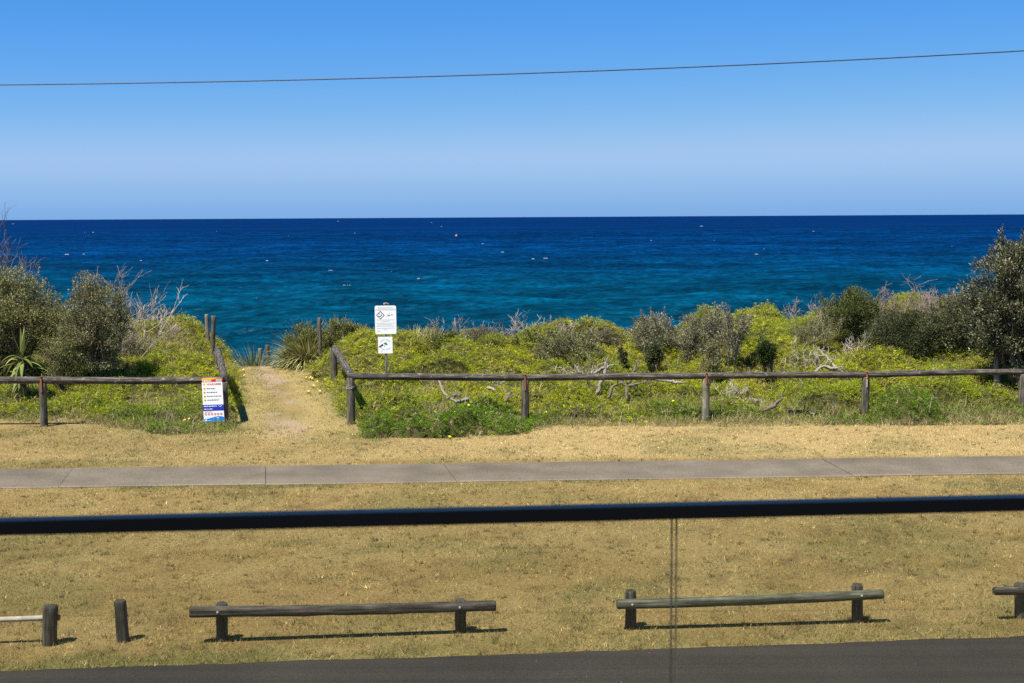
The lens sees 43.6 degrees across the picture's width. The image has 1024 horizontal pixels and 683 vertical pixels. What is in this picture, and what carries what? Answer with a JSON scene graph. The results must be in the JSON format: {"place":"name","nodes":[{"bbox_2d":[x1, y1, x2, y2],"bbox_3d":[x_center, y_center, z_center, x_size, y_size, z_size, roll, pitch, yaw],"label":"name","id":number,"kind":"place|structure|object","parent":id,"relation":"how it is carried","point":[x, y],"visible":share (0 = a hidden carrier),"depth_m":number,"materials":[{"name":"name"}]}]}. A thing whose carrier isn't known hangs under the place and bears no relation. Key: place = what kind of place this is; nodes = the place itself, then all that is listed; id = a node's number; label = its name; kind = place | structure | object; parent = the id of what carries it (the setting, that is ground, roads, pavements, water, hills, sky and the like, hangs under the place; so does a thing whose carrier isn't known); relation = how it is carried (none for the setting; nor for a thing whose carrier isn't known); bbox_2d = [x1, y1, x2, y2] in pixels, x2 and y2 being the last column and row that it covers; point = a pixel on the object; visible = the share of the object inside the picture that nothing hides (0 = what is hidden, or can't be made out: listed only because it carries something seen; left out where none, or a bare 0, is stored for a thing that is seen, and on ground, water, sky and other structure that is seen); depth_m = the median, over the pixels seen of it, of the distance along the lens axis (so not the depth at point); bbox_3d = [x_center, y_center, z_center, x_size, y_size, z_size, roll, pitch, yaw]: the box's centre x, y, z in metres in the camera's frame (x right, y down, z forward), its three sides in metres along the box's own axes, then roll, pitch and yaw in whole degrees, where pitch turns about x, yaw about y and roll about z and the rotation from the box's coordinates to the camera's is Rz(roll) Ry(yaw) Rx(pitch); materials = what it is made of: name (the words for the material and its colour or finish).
{"place":"outdoors","nodes":[
{"label":"outdoors","id":0,"kind":"place"},
{"bbox_2d":[0,338,1023,670],"bbox_3d":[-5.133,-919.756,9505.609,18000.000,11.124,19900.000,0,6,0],"label":"ground","id":1,"kind":"structure","parent":0,"point":[300,410],"depth_m":16.50,"materials":[{"name":"beige plant"}]},
{"bbox_2d":[0,327,48,404],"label":"yucca","id":2,"kind":"object","parent":1,"relation":"on","point":[20,367],"visible":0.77,"depth_m":28.42,"materials":[{"name":"green plant"}]},
{"bbox_2d":[0,604,60,646],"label":"pipe barrier","id":3,"kind":"object","parent":1,"relation":"on","point":[50,617],"visible":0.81,"depth_m":12.94,"materials":[{"name":"grey wood"}]},
{"bbox_2d":[0,264,65,376],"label":"coastal shrub","id":4,"kind":"object","parent":1,"relation":"on","point":[32,318],"visible":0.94,"depth_m":30.20,"materials":[{"name":"green plant"}]},
{"bbox_2d":[0,203,76,315],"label":"dead bush","id":5,"kind":"object","parent":1,"relation":"on","point":[6,258],"visible":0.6,"depth_m":32.13,"materials":[{"name":"grey plant"}]},
{"bbox_2d":[37,325,86,391],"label":"coastal shrub","id":6,"kind":"object","parent":1,"relation":"on","point":[62,363],"visible":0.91,"depth_m":29.63,"materials":[{"name":"green plant"}]},
{"bbox_2d":[54,270,142,376],"bbox_3d":[-9.789,-0.275,30.260,2.055,2.862,1.722,0,6,0],"label":"coastal shrub","id":7,"kind":"object","parent":1,"relation":"on","point":[91,323],"visible":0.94,"depth_m":30.04,"materials":[{"name":"green plant"}]},
{"bbox_2d":[0,346,228,426],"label":"log fence","id":8,"kind":"object","parent":1,"relation":"on","point":[42,382],"visible":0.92,"depth_m":26.59,"materials":[{"name":"grey wood"}]},
{"bbox_2d":[201,378,223,421],"bbox_3d":[-6.201,1.211,26.544,0.450,0.933,0.012,0,6,0],"label":"warning sign","id":9,"kind":"object","parent":8,"relation":"attached to","point":[212,395],"visible":1,"depth_m":26.54,"materials":[{"name":"white"}]},
{"bbox_2d":[114,599,128,642],"bbox_3d":[-3.981,2.910,13.065,0.131,0.558,0.111,0,6,0],"label":"timber bollard","id":10,"kind":"object","parent":1,"relation":"on","point":[121,621],"visible":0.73,"depth_m":13.01,"materials":[{"name":"grey wood"}]},
{"bbox_2d":[93,264,181,358],"bbox_3d":[-9.572,-0.615,32.244,1.800,2.732,3.077,-3,6,-28],"label":"dead bush","id":11,"kind":"object","parent":1,"relation":"on","point":[125,290],"visible":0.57,"depth_m":32.21,"materials":[{"name":"grey plant"}]},
{"bbox_2d":[118,321,160,358],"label":"shrub","id":12,"kind":"object","parent":1,"relation":"on","point":[141,338],"visible":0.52,"depth_m":33.63,"materials":[{"name":"green plant"}]},
{"bbox_2d":[118,280,188,356],"bbox_3d":[-9.681,-0.558,33.650,2.396,2.104,2.124,-3,6,-26],"label":"dead bush","id":13,"kind":"object","parent":1,"relation":"on","point":[161,318],"visible":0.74,"depth_m":33.42,"materials":[{"name":"grey plant"}]},
{"bbox_2d":[156,314,192,345],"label":"shrub","id":14,"kind":"object","parent":1,"relation":"on","point":[174,332],"visible":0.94,"depth_m":35.20,"materials":[{"name":"green plant"}]},
{"bbox_2d":[205,314,209,344],"bbox_3d":[-8.829,-0.109,37.161,0.153,1.366,0.124,0,6,0],"label":"timber post","id":15,"kind":"object","parent":1,"relation":"on","point":[207,333],"visible":0.56,"depth_m":37.09,"materials":[{"name":"grey wood"}]},
{"bbox_2d":[210,316,215,359],"bbox_3d":[-8.451,0.009,36.167,0.216,1.477,0.136,0,6,0],"label":"timber post","id":16,"kind":"object","parent":1,"relation":"on","point":[213,331],"visible":0.63,"depth_m":36.10,"materials":[{"name":"grey wood"}]},
{"bbox_2d":[231,342,277,365],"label":"strap grass tussock","id":17,"kind":"object","parent":1,"relation":"on","point":[252,362],"visible":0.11,"depth_m":39.51,"materials":[{"name":"green plant"}]},
{"bbox_2d":[258,348,261,364],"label":"timber post","id":18,"kind":"object","parent":1,"relation":"on","point":[260,350],"visible":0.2,"depth_m":41.18,"materials":[{"name":"grey wood"}]},
{"bbox_2d":[265,345,269,365],"bbox_3d":[-7.597,0.879,39.871,0.149,1.551,0.144,0,6,0],"label":"timber post","id":19,"kind":"object","parent":1,"relation":"on","point":[267,348],"visible":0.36,"depth_m":39.77,"materials":[{"name":"grey wood"}]},
{"bbox_2d":[262,343,303,368],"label":"strap grass tussock","id":20,"kind":"object","parent":1,"relation":"on","point":[285,355],"visible":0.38,"depth_m":37.18,"materials":[{"name":"green plant"}]},
{"bbox_2d":[258,321,330,370],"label":"strap grass tussock","id":21,"kind":"object","parent":1,"relation":"on","point":[307,351],"visible":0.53,"depth_m":36.74,"materials":[{"name":"green plant"}]},
{"bbox_2d":[282,321,330,358],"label":"coastal shrub","id":22,"kind":"object","parent":1,"relation":"on","point":[297,327],"visible":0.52,"depth_m":37.16,"materials":[{"name":"green plant"}]},
{"bbox_2d":[317,317,321,358],"bbox_3d":[-5.473,0.057,36.474,0.138,1.488,0.132,0,6,0],"label":"timber post","id":23,"kind":"object","parent":1,"relation":"on","point":[319,332],"visible":0.72,"depth_m":36.41,"materials":[{"name":"grey wood"}]},
{"bbox_2d":[307,312,347,359],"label":"shrub","id":24,"kind":"object","parent":1,"relation":"on","point":[327,336],"visible":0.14,"depth_m":37.03,"materials":[{"name":"green plant"}]},
{"bbox_2d":[322,317,358,348],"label":"coastal shrub","id":25,"kind":"object","parent":1,"relation":"on","point":[339,330],"visible":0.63,"depth_m":36.95,"materials":[{"name":"green plant"}]},
{"bbox_2d":[189,598,495,642],"bbox_3d":[-1.715,2.908,13.147,3.104,0.520,0.230,-1,6,-6],"label":"timber barrier","id":26,"kind":"object","parent":1,"relation":"on","point":[221,611],"visible":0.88,"depth_m":13.05,"materials":[{"name":"wood"}]},
{"bbox_2d":[349,322,369,332],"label":"coastal shrub","id":27,"kind":"object","parent":1,"relation":"on","point":[358,326],"visible":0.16,"depth_m":37.24,"materials":[{"name":"green plant"}]},
{"bbox_2d":[375,303,396,384],"bbox_3d":[-2.982,0.231,30.353,0.508,2.303,0.090,0,6,0],"label":"pole sign","id":28,"kind":"object","parent":1,"relation":"on","point":[385,319],"visible":1,"depth_m":30.25,"materials":[{"name":"metal"}]},
{"bbox_2d":[405,324,438,353],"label":"shrub","id":29,"kind":"object","parent":1,"relation":"on","point":[422,337],"visible":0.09,"depth_m":34.55,"materials":[{"name":"green plant"}]},
{"bbox_2d":[419,326,443,349],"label":"shrub","id":30,"kind":"object","parent":1,"relation":"on","point":[433,335],"visible":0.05,"depth_m":34.78,"materials":[{"name":"green plant"}]},
{"bbox_2d":[416,317,454,337],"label":"dead bush","id":31,"kind":"object","parent":1,"relation":"on","point":[436,328],"visible":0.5,"depth_m":35.23,"materials":[{"name":"grey plant"}]},
{"bbox_2d":[428,329,460,352],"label":"coastal shrub","id":32,"kind":"object","parent":1,"relation":"on","point":[450,335],"visible":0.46,"depth_m":33.27,"materials":[{"name":"green plant"}]},
{"bbox_2d":[436,315,475,340],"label":"dead bush","id":33,"kind":"object","parent":1,"relation":"on","point":[456,329],"visible":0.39,"depth_m":35.56,"materials":[{"name":"grey plant"}]},
{"bbox_2d":[461,324,508,346],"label":"coastal shrub","id":34,"kind":"object","parent":1,"relation":"on","point":[479,332],"visible":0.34,"depth_m":34.88,"materials":[{"name":"green plant"}]},
{"bbox_2d":[476,322,496,335],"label":"dead bush","id":35,"kind":"object","parent":1,"relation":"on","point":[488,328],"visible":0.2,"depth_m":35.37,"materials":[{"name":"grey plant"}]},
{"bbox_2d":[492,320,520,337],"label":"dead bush","id":36,"kind":"object","parent":1,"relation":"on","point":[508,330],"visible":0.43,"depth_m":35.38,"materials":[{"name":"grey plant"}]},
{"bbox_2d":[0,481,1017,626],"bbox_3d":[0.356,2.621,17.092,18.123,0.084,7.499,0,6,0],"label":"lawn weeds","id":37,"kind":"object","parent":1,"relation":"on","point":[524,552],"visible":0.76,"depth_m":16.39,"materials":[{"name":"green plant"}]},
{"bbox_2d":[0,289,1023,438],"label":"ground cover","id":38,"kind":"object","parent":1,"relation":"on","point":[900,402],"visible":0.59,"depth_m":29.47,"materials":[{"name":"green plant"}]},
{"bbox_2d":[438,380,474,405],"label":"dead branch","id":39,"kind":"object","parent":38,"relation":"on","point":[459,401],"visible":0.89,"depth_m":27.22,"materials":[{"name":"grey wood"}]},
{"bbox_2d":[487,381,507,391],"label":"dead branch","id":40,"kind":"object","parent":38,"relation":"on","point":[491,387],"visible":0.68,"depth_m":28.72,"materials":[{"name":"grey wood"}]},
{"bbox_2d":[503,386,518,401],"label":"dead branch","id":41,"kind":"object","parent":38,"relation":"on","point":[508,396],"visible":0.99,"depth_m":27.70,"materials":[{"name":"grey wood"}]},
{"bbox_2d":[608,362,657,400],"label":"dead branch","id":42,"kind":"object","parent":38,"relation":"on","point":[628,382],"visible":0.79,"depth_m":28.60,"materials":[{"name":"grey wood"}]},
{"bbox_2d":[643,380,686,383],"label":"dead branch","id":43,"kind":"object","parent":38,"relation":"on","point":[673,381],"visible":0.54,"depth_m":28.97,"materials":[{"name":"grey wood"}]},
{"bbox_2d":[813,348,844,371],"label":"dead branch","id":44,"kind":"object","parent":38,"relation":"on","point":[828,366],"visible":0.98,"depth_m":29.75,"materials":[{"name":"grey wood"}]},
{"bbox_2d":[0,304,1023,438],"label":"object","id":45,"kind":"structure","parent":1,"relation":"on","point":[980,418],"depth_m":27.13,"materials":[{"name":"green plant"}]},
{"bbox_2d":[508,328,544,349],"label":"coastal shrub","id":46,"kind":"object","parent":1,"relation":"on","point":[532,337],"visible":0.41,"depth_m":32.91,"materials":[{"name":"green plant"}]},
{"bbox_2d":[510,310,544,335],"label":"dead bush","id":47,"kind":"object","parent":1,"relation":"on","point":[514,324],"visible":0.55,"depth_m":35.45,"materials":[{"name":"grey plant"}]},
{"bbox_2d":[539,314,565,337],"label":"dead bush","id":48,"kind":"object","parent":1,"relation":"on","point":[551,323],"visible":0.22,"depth_m":35.51,"materials":[{"name":"grey plant"}]},
{"bbox_2d":[533,317,576,332],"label":"dead bush","id":49,"kind":"object","parent":1,"relation":"on","point":[558,324],"visible":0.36,"depth_m":35.51,"materials":[{"name":"plant"}]},
{"bbox_2d":[530,327,605,364],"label":"coastal shrub","id":50,"kind":"object","parent":1,"relation":"on","point":[559,348],"visible":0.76,"depth_m":31.63,"materials":[{"name":"green plant"}]},
{"bbox_2d":[543,352,600,384],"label":"dead bush","id":51,"kind":"object","parent":1,"relation":"on","point":[581,371],"visible":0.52,"depth_m":30.27,"materials":[{"name":"grey wood"}]},
{"bbox_2d":[576,326,624,348],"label":"coastal shrub","id":52,"kind":"object","parent":1,"relation":"on","point":[607,338],"visible":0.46,"depth_m":34.41,"materials":[{"name":"green plant"}]},
{"bbox_2d":[593,355,617,395],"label":"dead branch","id":53,"kind":"object","parent":1,"relation":"on","point":[604,368],"visible":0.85,"depth_m":29.17,"materials":[{"name":"grey wood"}]},
{"bbox_2d":[613,341,628,370],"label":"coastal shrub","id":54,"kind":"object","parent":1,"relation":"on","point":[623,354],"visible":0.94,"depth_m":31.37,"materials":[{"name":"green plant"}]},
{"bbox_2d":[643,335,665,372],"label":"coastal shrub","id":55,"kind":"object","parent":1,"relation":"on","point":[655,352],"visible":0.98,"depth_m":31.10,"materials":[{"name":"green plant"}]},
{"bbox_2d":[622,307,689,355],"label":"coastal shrub","id":56,"kind":"object","parent":1,"relation":"on","point":[665,335],"visible":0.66,"depth_m":32.73,"materials":[{"name":"green plant"}]},
{"bbox_2d":[329,345,1023,424],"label":"log fence","id":57,"kind":"object","parent":1,"relation":"on","point":[335,353],"visible":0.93,"depth_m":26.68,"materials":[{"name":"wood"}]},
{"bbox_2d":[672,314,716,362],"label":"coastal shrub","id":58,"kind":"object","parent":1,"relation":"on","point":[695,333],"visible":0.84,"depth_m":31.84,"materials":[{"name":"green plant"}]},
{"bbox_2d":[700,331,725,383],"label":"coastal shrub","id":59,"kind":"object","parent":1,"relation":"on","point":[710,347],"visible":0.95,"depth_m":30.12,"materials":[{"name":"green plant"}]},
{"bbox_2d":[702,301,755,368],"bbox_3d":[5.265,-0.049,31.137,1.232,1.869,1.294,-3,6,-26],"label":"coastal shrub","id":60,"kind":"object","parent":1,"relation":"on","point":[743,327],"visible":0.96,"depth_m":31.01,"materials":[{"name":"green plant"}]},
{"bbox_2d":[712,379,746,400],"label":"dead bush","id":61,"kind":"object","parent":1,"relation":"on","point":[730,391],"visible":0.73,"depth_m":28.85,"materials":[{"name":"grey wood"}]},
{"bbox_2d":[616,583,883,629],"bbox_3d":[2.491,2.849,13.431,2.824,0.535,0.228,-1,6,-4],"label":"timber barrier","id":62,"kind":"object","parent":1,"relation":"on","point":[856,595],"visible":0.91,"depth_m":13.34,"materials":[{"name":"wood"}]},
{"bbox_2d":[748,395,765,404],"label":"dead bush","id":63,"kind":"object","parent":1,"relation":"on","point":[755,400],"visible":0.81,"depth_m":28.42,"materials":[{"name":"grey wood"}]},
{"bbox_2d":[755,335,777,385],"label":"coastal shrub","id":64,"kind":"object","parent":1,"relation":"on","point":[766,350],"visible":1,"depth_m":29.68,"materials":[{"name":"green plant"}]},
{"bbox_2d":[763,389,784,413],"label":"dead branch","id":65,"kind":"object","parent":1,"relation":"on","point":[773,406],"visible":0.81,"depth_m":27.36,"materials":[{"name":"grey wood"}]},
{"bbox_2d":[782,298,801,320],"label":"dead bush","id":66,"kind":"object","parent":1,"relation":"on","point":[792,309],"visible":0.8,"depth_m":35.23,"materials":[{"name":"grey plant"}]},
{"bbox_2d":[788,398,811,413],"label":"dead branch","id":67,"kind":"object","parent":1,"relation":"on","point":[796,412],"visible":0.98,"depth_m":27.25,"materials":[{"name":"grey wood"}]},
{"bbox_2d":[781,334,836,371],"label":"dead bush","id":68,"kind":"object","parent":1,"relation":"on","point":[797,362],"visible":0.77,"depth_m":30.38,"materials":[{"name":"grey plant"}]},
{"bbox_2d":[801,299,828,320],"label":"dead bush","id":69,"kind":"object","parent":1,"relation":"on","point":[815,310],"visible":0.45,"depth_m":35.08,"materials":[{"name":"grey plant"}]},
{"bbox_2d":[786,314,845,350],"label":"coastal shrub","id":70,"kind":"object","parent":1,"relation":"on","point":[820,329],"visible":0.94,"depth_m":31.84,"materials":[{"name":"green plant"}]},
{"bbox_2d":[809,294,835,317],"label":"dead bush","id":71,"kind":"object","parent":1,"relation":"on","point":[821,305],"visible":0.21,"depth_m":35.48,"materials":[{"name":"grey plant"}]},
{"bbox_2d":[818,284,882,349],"bbox_3d":[8.636,-0.560,32.685,1.702,1.805,1.603,0,6,0],"label":"coastal shrub","id":72,"kind":"object","parent":1,"relation":"on","point":[855,310],"visible":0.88,"depth_m":32.45,"materials":[{"name":"green plant"}]},
{"bbox_2d":[831,331,874,361],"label":"dead bush","id":73,"kind":"object","parent":1,"relation":"on","point":[858,342],"visible":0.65,"depth_m":31.13,"materials":[{"name":"grey plant"}]},
{"bbox_2d":[846,341,877,364],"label":"coastal shrub","id":74,"kind":"object","parent":1,"relation":"on","point":[868,347],"visible":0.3,"depth_m":30.55,"materials":[{"name":"green plant"}]},
{"bbox_2d":[829,274,939,334],"bbox_3d":[10.025,-0.859,33.742,2.951,1.888,3.092,-6,8,-43],"label":"dead bush","id":75,"kind":"object","parent":1,"relation":"on","point":[885,306],"visible":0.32,"depth_m":33.39,"materials":[{"name":"grey plant"}]},
{"bbox_2d":[854,306,953,356],"bbox_3d":[9.616,-0.130,31.359,2.335,1.493,1.781,0,6,0],"label":"coastal shrub","id":76,"kind":"object","parent":1,"relation":"on","point":[913,335],"visible":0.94,"depth_m":31.04,"materials":[{"name":"green plant"}]},
{"bbox_2d":[920,284,963,319],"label":"dead bush","id":77,"kind":"object","parent":1,"relation":"on","point":[932,299],"visible":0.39,"depth_m":34.17,"materials":[{"name":"grey plant"}]},
{"bbox_2d":[921,292,982,353],"bbox_3d":[10.821,-0.319,31.291,1.766,1.807,1.743,0,6,0],"label":"coastal shrub","id":78,"kind":"object","parent":1,"relation":"on","point":[957,325],"visible":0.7,"depth_m":31.02,"materials":[{"name":"green plant"}]},
{"bbox_2d":[956,229,1023,387],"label":"coastal shrub","id":79,"kind":"object","parent":1,"relation":"on","point":[1005,309],"visible":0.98,"depth_m":28.73,"materials":[{"name":"green plant"}]},
{"bbox_2d":[993,225,1011,387],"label":"coastal shrub","id":80,"kind":"object","parent":1,"relation":"on","point":[1000,241],"visible":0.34,"depth_m":29.20,"materials":[{"name":"green plant"}]},
{"bbox_2d":[992,582,1023,619],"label":"timber barrier","id":81,"kind":"object","parent":1,"relation":"on","point":[1016,590],"visible":0.81,"depth_m":13.58,"materials":[{"name":"wood"}]},
{"bbox_2d":[0,214,1023,365],"bbox_3d":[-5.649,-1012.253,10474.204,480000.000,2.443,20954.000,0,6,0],"label":"sea","id":82,"kind":"structure","parent":0,"point":[617,271],"depth_m":258.54,"materials":[{"name":"liquid"}]},
{"bbox_2d":[0,635,1023,682],"bbox_3d":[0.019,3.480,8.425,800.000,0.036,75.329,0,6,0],"label":"road","id":83,"kind":"structure","parent":0,"point":[981,660],"depth_m":12.23,"materials":[{"name":"grey asphalt"}]},
{"bbox_2d":[0,456,1023,488],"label":"path","id":84,"kind":"structure","parent":0,"point":[391,473],"depth_m":21.55,"materials":[{"name":"concrete"}]},
{"bbox_2d":[0,494,1023,682],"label":"balcony railing","id":85,"kind":"object","parent":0,"point":[172,522],"visible":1,"depth_m":2.40,"materials":[{"name":"black metal"}]},
{"bbox_2d":[0,50,1023,84],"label":"power line","id":86,"kind":"object","parent":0,"point":[514,73],"visible":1,"depth_m":11.32,"materials":[{"name":"black metal"}]},
{"bbox_2d":[0,0,1023,219],"label":"sky","id":87,"kind":"structure","parent":0,"point":[933,135],"materials":[{"name":"blue"}]}
]}

